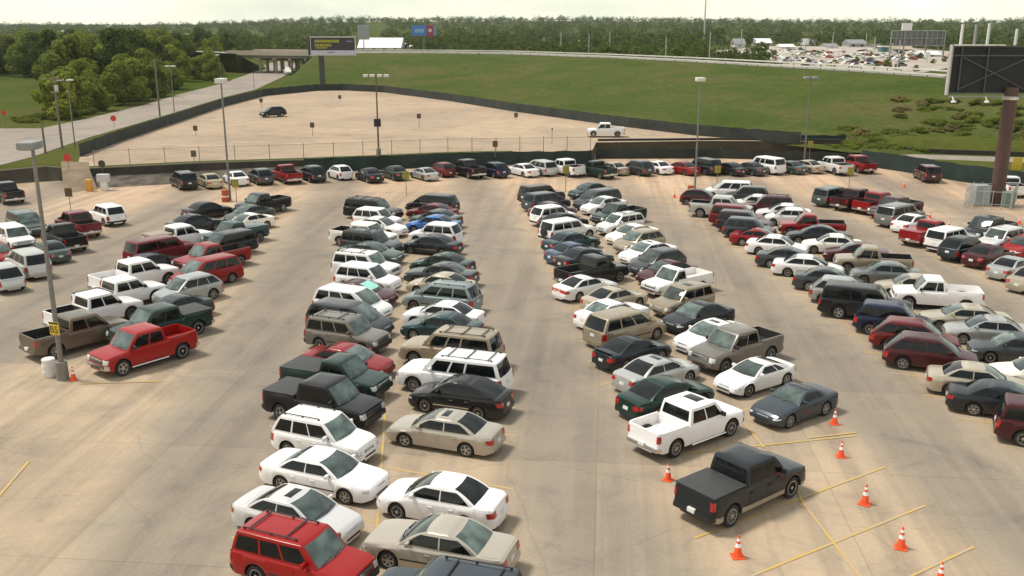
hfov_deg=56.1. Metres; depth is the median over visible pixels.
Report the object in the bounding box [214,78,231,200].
lamp post
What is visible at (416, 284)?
sedan
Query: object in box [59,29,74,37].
tree
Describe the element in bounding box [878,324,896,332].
side window
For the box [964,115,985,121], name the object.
shrub
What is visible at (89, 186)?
gate barrier
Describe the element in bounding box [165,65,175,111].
lamp post
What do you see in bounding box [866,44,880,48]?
building
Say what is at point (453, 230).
suv
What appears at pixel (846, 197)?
pickup truck
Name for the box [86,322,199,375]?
pickup truck
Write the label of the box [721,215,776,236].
suv
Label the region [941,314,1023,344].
sedan
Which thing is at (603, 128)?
pickup truck
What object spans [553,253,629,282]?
pickup truck
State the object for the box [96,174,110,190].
ticket machine
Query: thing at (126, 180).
dirt bank
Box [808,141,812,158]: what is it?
section sign
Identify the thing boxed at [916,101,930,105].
shrub
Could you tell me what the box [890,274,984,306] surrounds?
pickup truck
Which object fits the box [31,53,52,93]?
tree
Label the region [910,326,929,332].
side window
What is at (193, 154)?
section sign
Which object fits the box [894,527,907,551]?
traffic cone
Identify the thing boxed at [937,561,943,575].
traffic cone
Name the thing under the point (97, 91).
tree
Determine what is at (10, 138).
road
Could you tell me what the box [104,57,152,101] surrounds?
tree
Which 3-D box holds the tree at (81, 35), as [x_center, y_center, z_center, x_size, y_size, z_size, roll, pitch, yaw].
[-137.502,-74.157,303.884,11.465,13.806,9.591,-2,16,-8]
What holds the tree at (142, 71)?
on the ground
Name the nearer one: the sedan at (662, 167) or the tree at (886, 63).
the sedan at (662, 167)
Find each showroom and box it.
[799,39,815,44]
[842,39,866,46]
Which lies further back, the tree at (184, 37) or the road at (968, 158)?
the tree at (184, 37)
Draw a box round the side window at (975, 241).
[972,239,980,244]
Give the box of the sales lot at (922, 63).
[722,46,948,72]
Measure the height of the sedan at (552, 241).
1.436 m
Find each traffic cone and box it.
[69,367,77,381]
[662,463,673,482]
[730,535,745,559]
[829,409,839,425]
[835,441,845,458]
[857,484,871,507]
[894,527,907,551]
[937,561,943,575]
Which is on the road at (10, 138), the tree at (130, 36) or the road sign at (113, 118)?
the road sign at (113, 118)
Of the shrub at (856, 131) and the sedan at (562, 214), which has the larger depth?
the shrub at (856, 131)
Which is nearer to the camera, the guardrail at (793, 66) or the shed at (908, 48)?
the guardrail at (793, 66)
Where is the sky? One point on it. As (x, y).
(145, 12)
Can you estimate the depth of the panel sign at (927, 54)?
388.52 m
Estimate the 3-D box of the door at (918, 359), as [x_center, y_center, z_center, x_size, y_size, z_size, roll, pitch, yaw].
[20.873,3.673,49.043,0.800,0.616,0.066,6,17,22]
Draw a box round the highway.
[356,52,946,77]
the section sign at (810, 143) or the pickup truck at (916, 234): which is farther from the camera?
the section sign at (810, 143)
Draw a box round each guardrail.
[356,50,946,73]
[356,51,945,78]
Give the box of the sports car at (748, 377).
[713,356,795,396]
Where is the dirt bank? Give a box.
[92,166,304,187]
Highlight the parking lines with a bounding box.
[0,173,1005,575]
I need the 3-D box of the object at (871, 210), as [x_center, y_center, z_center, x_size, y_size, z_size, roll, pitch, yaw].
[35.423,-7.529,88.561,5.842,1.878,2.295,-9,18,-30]
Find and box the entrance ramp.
[61,161,97,192]
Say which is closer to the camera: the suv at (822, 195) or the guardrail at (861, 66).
the suv at (822, 195)
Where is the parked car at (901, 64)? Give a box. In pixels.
[894,62,906,65]
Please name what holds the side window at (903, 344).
in the crossover at (904, 350)
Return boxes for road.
[0,61,294,165]
[828,152,1023,162]
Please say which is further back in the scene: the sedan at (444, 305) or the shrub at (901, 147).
the shrub at (901, 147)
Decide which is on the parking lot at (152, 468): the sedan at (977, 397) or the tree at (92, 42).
the sedan at (977, 397)
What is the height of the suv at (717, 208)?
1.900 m
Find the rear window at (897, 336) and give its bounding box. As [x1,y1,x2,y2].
[886,332,901,346]
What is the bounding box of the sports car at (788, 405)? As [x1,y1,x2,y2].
[749,382,837,428]
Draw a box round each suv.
[0,221,35,249]
[5,208,47,234]
[89,202,126,226]
[122,234,194,258]
[170,170,198,189]
[207,227,258,249]
[229,509,379,575]
[270,403,378,461]
[303,308,391,351]
[330,247,401,275]
[333,260,402,290]
[339,226,403,251]
[343,195,403,216]
[351,206,402,224]
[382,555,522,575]
[396,346,514,391]
[398,324,504,361]
[408,221,463,241]
[517,183,565,201]
[529,204,576,223]
[538,217,596,238]
[596,209,644,233]
[650,280,714,314]
[692,157,722,174]
[708,202,765,222]
[715,208,772,228]
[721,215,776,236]
[725,185,768,198]
[744,193,792,212]
[748,155,785,174]
[811,185,844,206]
[817,279,912,318]
[852,298,933,334]
[873,202,924,225]
[913,164,941,181]
[923,225,976,249]
[979,224,1023,245]
[992,392,1023,446]
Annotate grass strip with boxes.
[89,151,509,167]
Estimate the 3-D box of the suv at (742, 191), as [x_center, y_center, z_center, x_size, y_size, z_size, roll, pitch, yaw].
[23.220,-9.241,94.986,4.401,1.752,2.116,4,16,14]
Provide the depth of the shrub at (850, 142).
132.24 m
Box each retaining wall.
[0,166,61,182]
[90,159,303,174]
[598,138,840,151]
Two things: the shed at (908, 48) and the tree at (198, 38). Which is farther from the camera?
the shed at (908, 48)
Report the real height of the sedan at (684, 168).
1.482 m
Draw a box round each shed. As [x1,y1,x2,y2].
[357,38,404,49]
[891,44,912,50]
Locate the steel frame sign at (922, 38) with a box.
[888,23,946,58]
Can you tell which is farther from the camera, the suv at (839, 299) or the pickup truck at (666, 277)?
the pickup truck at (666, 277)
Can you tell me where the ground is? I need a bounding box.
[0,21,1023,180]
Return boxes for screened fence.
[78,83,800,156]
[304,150,591,171]
[596,148,854,160]
[801,134,846,139]
[862,149,1023,184]
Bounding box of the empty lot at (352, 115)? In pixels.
[79,90,808,165]
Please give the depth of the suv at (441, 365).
45.88 m
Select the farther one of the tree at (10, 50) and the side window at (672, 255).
the tree at (10, 50)
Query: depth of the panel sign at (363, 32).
502.14 m
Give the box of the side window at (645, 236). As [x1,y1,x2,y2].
[639,233,648,240]
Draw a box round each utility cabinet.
[967,184,991,206]
[1000,191,1015,207]
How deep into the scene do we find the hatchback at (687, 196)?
93.90 m
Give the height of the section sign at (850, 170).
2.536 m
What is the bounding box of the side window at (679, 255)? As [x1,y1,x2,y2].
[675,251,684,257]
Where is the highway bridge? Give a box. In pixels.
[226,49,312,73]
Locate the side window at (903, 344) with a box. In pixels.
[892,340,912,349]
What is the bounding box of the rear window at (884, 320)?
[873,316,887,329]
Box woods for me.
[0,14,1023,63]
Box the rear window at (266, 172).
[259,170,271,175]
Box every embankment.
[192,52,265,72]
[274,53,1023,154]
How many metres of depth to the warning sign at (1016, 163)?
105.83 m
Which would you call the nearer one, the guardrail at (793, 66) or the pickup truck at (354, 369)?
the pickup truck at (354, 369)
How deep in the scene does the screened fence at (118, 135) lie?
156.44 m
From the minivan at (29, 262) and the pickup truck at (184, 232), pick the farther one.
the pickup truck at (184, 232)
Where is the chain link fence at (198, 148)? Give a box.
[92,136,590,165]
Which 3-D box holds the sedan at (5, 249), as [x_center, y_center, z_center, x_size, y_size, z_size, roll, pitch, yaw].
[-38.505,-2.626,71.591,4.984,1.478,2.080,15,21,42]
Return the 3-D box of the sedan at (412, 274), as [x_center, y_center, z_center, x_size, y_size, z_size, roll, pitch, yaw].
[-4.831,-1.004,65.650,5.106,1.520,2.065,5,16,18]
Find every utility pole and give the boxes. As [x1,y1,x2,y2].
[41,122,46,153]
[45,73,63,148]
[154,58,160,116]
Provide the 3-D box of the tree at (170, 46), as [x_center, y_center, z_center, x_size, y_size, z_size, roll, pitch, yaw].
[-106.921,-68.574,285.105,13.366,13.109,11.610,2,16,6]
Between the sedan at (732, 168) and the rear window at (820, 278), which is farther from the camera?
the sedan at (732, 168)
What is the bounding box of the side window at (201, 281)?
[198,277,208,285]
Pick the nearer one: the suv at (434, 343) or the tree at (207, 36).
the suv at (434, 343)
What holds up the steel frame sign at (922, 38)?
on the sales lot at (922, 63)
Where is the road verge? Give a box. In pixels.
[920,154,1023,171]
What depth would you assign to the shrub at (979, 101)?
150.15 m
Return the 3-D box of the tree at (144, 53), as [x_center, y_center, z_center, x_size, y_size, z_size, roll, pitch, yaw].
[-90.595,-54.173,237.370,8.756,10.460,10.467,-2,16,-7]
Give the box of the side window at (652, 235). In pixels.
[649,232,656,238]
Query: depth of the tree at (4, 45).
302.88 m
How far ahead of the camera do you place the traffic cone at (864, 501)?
35.62 m
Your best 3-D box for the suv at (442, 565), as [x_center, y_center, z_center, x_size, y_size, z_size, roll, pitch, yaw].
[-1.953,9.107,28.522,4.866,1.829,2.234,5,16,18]
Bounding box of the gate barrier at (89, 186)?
[85,179,96,191]
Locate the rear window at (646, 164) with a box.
[642,162,653,167]
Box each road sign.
[63,154,70,168]
[110,115,115,127]
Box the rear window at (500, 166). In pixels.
[497,164,508,169]
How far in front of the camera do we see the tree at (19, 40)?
322.95 m
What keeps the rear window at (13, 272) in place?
in the crossover at (12, 276)
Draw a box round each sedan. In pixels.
[0,241,13,261]
[31,240,71,261]
[115,252,178,269]
[152,293,214,310]
[164,213,222,229]
[180,201,232,216]
[197,173,222,188]
[223,171,249,184]
[223,204,275,220]
[231,483,363,544]
[259,445,390,504]
[302,342,395,373]
[335,278,398,303]
[337,240,404,262]
[350,215,407,235]
[355,167,383,182]
[361,513,520,568]
[376,471,509,529]
[380,165,405,180]
[386,408,505,456]
[400,311,484,337]
[401,300,486,324]
[403,233,463,253]
[403,261,479,282]
[405,202,458,216]
[405,214,462,231]
[406,271,476,291]
[409,167,439,180]
[409,208,463,223]
[409,251,475,269]
[509,163,539,176]
[527,201,576,215]
[537,212,588,227]
[541,231,600,250]
[543,241,602,262]
[553,246,613,266]
[567,182,609,197]
[573,298,649,327]
[580,195,627,213]
[604,223,659,243]
[605,162,629,174]
[611,354,699,391]
[615,374,714,418]
[618,240,677,263]
[635,258,697,282]
[651,160,673,174]
[661,299,734,332]
[670,161,700,175]
[672,317,746,352]
[721,162,747,175]
[736,194,763,203]
[740,161,767,175]
[744,234,808,254]
[755,203,811,215]
[755,246,806,267]
[771,254,844,276]
[785,160,807,174]
[785,224,847,243]
[792,266,864,290]
[797,159,825,173]
[801,233,860,253]
[822,241,888,260]
[848,260,921,282]
[873,273,948,296]
[890,213,929,230]
[918,303,1011,330]
[924,360,1023,393]
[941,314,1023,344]
[945,378,1023,415]
[961,243,1015,267]
[966,331,1023,362]
[985,255,1023,278]
[988,357,1023,379]
[1002,234,1023,257]
[1005,266,1023,291]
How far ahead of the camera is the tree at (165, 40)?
294.01 m
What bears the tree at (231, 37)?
on the ground
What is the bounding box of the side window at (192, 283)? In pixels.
[183,279,197,288]
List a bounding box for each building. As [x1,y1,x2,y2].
[731,38,745,47]
[751,38,771,45]
[776,44,795,48]
[820,43,837,47]
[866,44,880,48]
[877,46,889,51]
[914,51,941,56]
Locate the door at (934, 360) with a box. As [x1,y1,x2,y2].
[929,355,953,364]
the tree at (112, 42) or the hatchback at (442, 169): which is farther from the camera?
the tree at (112, 42)
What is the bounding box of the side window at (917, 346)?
[909,341,926,351]
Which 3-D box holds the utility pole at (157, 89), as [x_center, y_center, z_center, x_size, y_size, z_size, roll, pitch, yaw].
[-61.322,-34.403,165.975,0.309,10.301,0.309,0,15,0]
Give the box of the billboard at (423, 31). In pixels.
[411,25,436,49]
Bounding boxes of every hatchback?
[327,164,352,180]
[408,373,513,418]
[430,162,455,177]
[679,188,713,204]
[765,207,807,225]
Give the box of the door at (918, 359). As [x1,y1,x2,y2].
[912,353,929,365]
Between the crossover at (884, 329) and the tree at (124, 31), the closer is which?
the crossover at (884, 329)
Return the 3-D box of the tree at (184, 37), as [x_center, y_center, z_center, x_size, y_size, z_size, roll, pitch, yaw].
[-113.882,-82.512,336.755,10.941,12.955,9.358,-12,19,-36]
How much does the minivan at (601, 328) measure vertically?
1.846 m
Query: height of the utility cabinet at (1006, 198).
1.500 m
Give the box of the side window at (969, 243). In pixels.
[967,240,972,246]
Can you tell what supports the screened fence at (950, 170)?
on the parking lot at (152, 468)
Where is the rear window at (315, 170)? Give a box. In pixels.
[312,167,324,173]
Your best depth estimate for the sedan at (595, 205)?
89.46 m
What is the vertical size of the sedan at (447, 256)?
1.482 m
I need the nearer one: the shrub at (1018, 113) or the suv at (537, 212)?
the suv at (537, 212)
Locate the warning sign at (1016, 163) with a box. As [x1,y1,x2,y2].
[1011,158,1022,169]
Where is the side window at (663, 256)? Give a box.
[658,253,667,259]
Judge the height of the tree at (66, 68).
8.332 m
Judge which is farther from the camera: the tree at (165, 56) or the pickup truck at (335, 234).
the tree at (165, 56)
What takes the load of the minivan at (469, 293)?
on the parking lot at (152, 468)
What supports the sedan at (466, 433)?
on the parking lot at (152, 468)
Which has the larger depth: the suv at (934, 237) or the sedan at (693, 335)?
the suv at (934, 237)
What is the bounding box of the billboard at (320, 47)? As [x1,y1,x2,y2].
[307,36,355,83]
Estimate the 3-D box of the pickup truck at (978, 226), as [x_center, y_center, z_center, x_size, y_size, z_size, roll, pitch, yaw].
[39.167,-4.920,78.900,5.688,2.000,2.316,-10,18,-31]
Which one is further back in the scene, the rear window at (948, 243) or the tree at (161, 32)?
the tree at (161, 32)
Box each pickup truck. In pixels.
[0,180,25,204]
[19,308,127,358]
[41,222,88,249]
[42,288,143,325]
[54,209,102,235]
[71,274,165,304]
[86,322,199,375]
[87,256,179,288]
[105,301,214,342]
[141,222,211,242]
[171,241,252,268]
[201,220,269,241]
[233,192,291,211]
[261,371,385,427]
[272,164,302,183]
[278,352,392,396]
[328,221,399,245]
[454,158,486,178]
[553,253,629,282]
[555,158,585,176]
[583,160,617,178]
[586,122,624,137]
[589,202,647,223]
[627,391,743,457]
[640,264,713,294]
[673,443,805,526]
[687,194,753,217]
[687,322,783,372]
[778,212,846,232]
[817,156,854,174]
[830,187,868,211]
[833,244,913,273]
[845,154,877,172]
[851,190,890,211]
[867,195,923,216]
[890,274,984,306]
[898,218,945,246]
[963,214,1017,238]
[1005,176,1023,196]
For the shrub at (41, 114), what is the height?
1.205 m
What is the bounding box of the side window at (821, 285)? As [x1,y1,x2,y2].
[815,281,826,287]
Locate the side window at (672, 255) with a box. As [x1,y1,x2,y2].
[668,252,675,258]
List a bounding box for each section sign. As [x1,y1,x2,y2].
[48,322,59,335]
[64,188,72,209]
[191,150,195,161]
[231,179,238,202]
[310,122,313,134]
[402,171,408,194]
[493,141,497,146]
[563,166,568,191]
[715,166,720,178]
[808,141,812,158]
[847,167,853,184]
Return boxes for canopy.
[791,50,805,56]
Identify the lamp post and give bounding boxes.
[16,140,69,380]
[56,79,75,146]
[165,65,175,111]
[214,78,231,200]
[363,74,388,154]
[694,77,705,187]
[803,77,818,159]
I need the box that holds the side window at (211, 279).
[206,276,218,282]
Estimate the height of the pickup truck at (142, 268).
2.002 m
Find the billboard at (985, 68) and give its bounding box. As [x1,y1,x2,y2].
[944,44,1023,205]
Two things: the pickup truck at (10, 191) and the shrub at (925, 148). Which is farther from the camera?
the shrub at (925, 148)
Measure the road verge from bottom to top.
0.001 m
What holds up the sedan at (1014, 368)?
on the parking lot at (152, 468)
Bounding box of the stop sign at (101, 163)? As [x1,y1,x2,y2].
[98,160,104,171]
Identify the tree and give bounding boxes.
[0,36,19,73]
[0,47,7,73]
[3,42,32,76]
[9,32,45,77]
[14,28,30,38]
[18,31,39,42]
[28,29,57,80]
[30,77,76,119]
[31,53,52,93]
[34,68,77,108]
[37,66,87,99]
[40,33,105,74]
[53,71,92,109]
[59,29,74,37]
[65,57,107,89]
[69,59,101,81]
[70,31,86,39]
[74,76,116,109]
[81,73,103,99]
[82,39,96,47]
[84,28,145,76]
[87,35,97,41]
[93,38,101,50]
[98,60,141,104]
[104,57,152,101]
[112,53,147,92]
[115,28,139,50]
[121,28,156,56]
[133,47,162,76]
[133,58,169,90]
[137,34,174,51]
[139,29,160,39]
[144,64,171,96]
[149,40,173,65]
[152,28,170,36]
[157,34,191,61]
[161,61,187,88]
[168,48,193,78]
[169,32,195,58]
[171,57,189,76]
[181,34,198,57]
[186,26,207,40]
[186,55,210,78]
[190,32,204,50]
[198,39,223,51]
[200,52,224,80]
[202,37,218,51]
[202,47,218,70]
[203,32,213,39]
[218,32,237,51]
[229,34,238,44]
[882,58,892,66]
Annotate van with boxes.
[283,67,290,74]
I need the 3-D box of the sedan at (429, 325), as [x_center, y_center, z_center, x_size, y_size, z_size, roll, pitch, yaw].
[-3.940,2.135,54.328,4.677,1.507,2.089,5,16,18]
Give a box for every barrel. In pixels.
[41,356,55,377]
[221,189,228,201]
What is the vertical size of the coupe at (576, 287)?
1.384 m
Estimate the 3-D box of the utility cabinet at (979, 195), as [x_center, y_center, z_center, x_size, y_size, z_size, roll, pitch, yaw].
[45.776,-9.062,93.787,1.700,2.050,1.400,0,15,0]
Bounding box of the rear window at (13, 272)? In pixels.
[0,267,22,279]
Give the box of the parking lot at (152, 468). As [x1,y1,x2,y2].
[0,152,1023,575]
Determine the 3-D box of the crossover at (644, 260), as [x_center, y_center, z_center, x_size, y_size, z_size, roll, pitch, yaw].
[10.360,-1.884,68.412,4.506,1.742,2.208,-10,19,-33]
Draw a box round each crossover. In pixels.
[0,261,26,290]
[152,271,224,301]
[248,168,273,184]
[259,106,286,117]
[300,164,326,182]
[482,161,509,177]
[613,227,665,251]
[625,160,654,175]
[627,246,686,274]
[808,274,858,301]
[868,315,961,348]
[882,330,979,369]
[937,234,982,261]
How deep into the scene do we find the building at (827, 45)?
587.10 m
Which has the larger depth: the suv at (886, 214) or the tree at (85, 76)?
the tree at (85, 76)
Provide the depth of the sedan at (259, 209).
86.03 m
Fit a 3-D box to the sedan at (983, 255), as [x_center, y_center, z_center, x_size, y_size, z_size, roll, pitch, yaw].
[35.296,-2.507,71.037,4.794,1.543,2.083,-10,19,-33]
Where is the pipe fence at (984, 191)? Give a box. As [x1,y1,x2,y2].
[964,182,1018,209]
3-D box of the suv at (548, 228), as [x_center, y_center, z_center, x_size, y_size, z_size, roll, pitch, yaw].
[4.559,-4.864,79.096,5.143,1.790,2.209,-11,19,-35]
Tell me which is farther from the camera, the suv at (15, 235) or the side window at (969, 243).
the suv at (15, 235)
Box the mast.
[703,0,705,39]
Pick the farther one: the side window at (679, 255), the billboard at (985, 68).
the billboard at (985, 68)
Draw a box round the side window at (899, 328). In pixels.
[894,325,909,332]
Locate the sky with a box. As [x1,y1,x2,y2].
[0,0,1023,24]
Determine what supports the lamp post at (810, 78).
on the parking lot at (152, 468)
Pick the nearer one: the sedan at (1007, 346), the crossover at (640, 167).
the sedan at (1007, 346)
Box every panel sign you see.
[357,25,368,49]
[803,38,808,50]
[924,52,930,61]
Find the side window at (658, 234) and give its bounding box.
[655,231,662,237]
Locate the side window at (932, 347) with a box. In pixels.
[927,343,951,354]
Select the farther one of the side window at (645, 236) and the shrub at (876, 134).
the shrub at (876, 134)
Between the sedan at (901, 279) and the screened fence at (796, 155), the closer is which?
the sedan at (901, 279)
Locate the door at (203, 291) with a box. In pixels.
[197,286,207,295]
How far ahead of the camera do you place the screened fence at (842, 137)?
133.67 m
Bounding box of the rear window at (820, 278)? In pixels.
[811,275,823,286]
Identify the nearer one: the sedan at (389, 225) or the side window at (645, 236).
the side window at (645, 236)
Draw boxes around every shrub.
[10,115,42,121]
[16,118,42,122]
[23,114,39,117]
[35,113,48,118]
[71,109,91,115]
[71,110,80,116]
[89,107,101,111]
[840,125,859,130]
[841,139,861,145]
[842,143,858,148]
[849,130,863,135]
[855,127,870,134]
[860,145,871,148]
[865,132,881,136]
[866,136,888,142]
[871,141,889,145]
[872,145,887,149]
[882,128,901,131]
[887,130,907,134]
[887,141,901,147]
[890,94,906,101]
[891,106,907,112]
[892,113,907,118]
[900,146,915,149]
[904,129,918,132]
[910,126,929,133]
[911,147,923,151]
[915,146,930,151]
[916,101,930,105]
[916,106,929,110]
[920,119,940,124]
[922,98,941,103]
[928,105,943,109]
[928,118,949,123]
[930,127,945,132]
[931,121,945,126]
[941,124,961,130]
[946,121,973,126]
[948,98,960,103]
[951,112,968,117]
[953,113,968,119]
[954,130,970,135]
[962,127,976,130]
[964,111,983,115]
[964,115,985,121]
[968,98,991,104]
[979,121,994,126]
[983,117,1000,122]
[990,99,1002,104]
[996,110,1023,115]
[1013,125,1023,130]
[1014,120,1023,126]
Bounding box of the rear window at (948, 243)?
[940,238,961,248]
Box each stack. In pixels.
[959,24,963,43]
[973,24,977,43]
[986,23,990,43]
[1014,29,1018,45]
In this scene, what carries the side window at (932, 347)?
in the crossover at (904, 350)
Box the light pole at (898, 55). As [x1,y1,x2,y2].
[896,40,900,70]
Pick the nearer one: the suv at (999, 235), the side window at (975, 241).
the side window at (975, 241)
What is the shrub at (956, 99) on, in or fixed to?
on the embankment at (758, 97)
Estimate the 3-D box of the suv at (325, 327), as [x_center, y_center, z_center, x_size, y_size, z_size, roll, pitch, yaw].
[-9.010,2.409,52.519,4.650,1.941,2.242,6,17,22]
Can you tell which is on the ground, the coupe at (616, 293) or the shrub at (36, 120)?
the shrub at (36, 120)
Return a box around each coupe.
[233,212,275,226]
[552,274,618,301]
[580,285,647,308]
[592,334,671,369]
[729,227,774,245]
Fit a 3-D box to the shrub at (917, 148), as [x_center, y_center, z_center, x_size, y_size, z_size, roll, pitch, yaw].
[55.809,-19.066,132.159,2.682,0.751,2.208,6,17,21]
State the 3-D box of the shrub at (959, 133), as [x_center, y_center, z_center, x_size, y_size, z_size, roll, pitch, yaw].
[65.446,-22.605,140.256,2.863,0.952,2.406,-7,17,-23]
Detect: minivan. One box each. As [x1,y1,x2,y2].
[4,246,52,277]
[169,252,243,282]
[305,297,394,332]
[312,282,393,317]
[402,278,482,309]
[405,193,459,209]
[521,190,570,209]
[529,159,557,175]
[572,187,621,208]
[582,306,666,346]
[705,180,751,194]
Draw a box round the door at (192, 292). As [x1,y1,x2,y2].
[182,289,197,294]
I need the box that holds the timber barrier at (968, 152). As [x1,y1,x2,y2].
[903,148,1023,156]
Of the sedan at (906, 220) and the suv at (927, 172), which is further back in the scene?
the suv at (927, 172)
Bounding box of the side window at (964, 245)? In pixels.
[961,241,966,248]

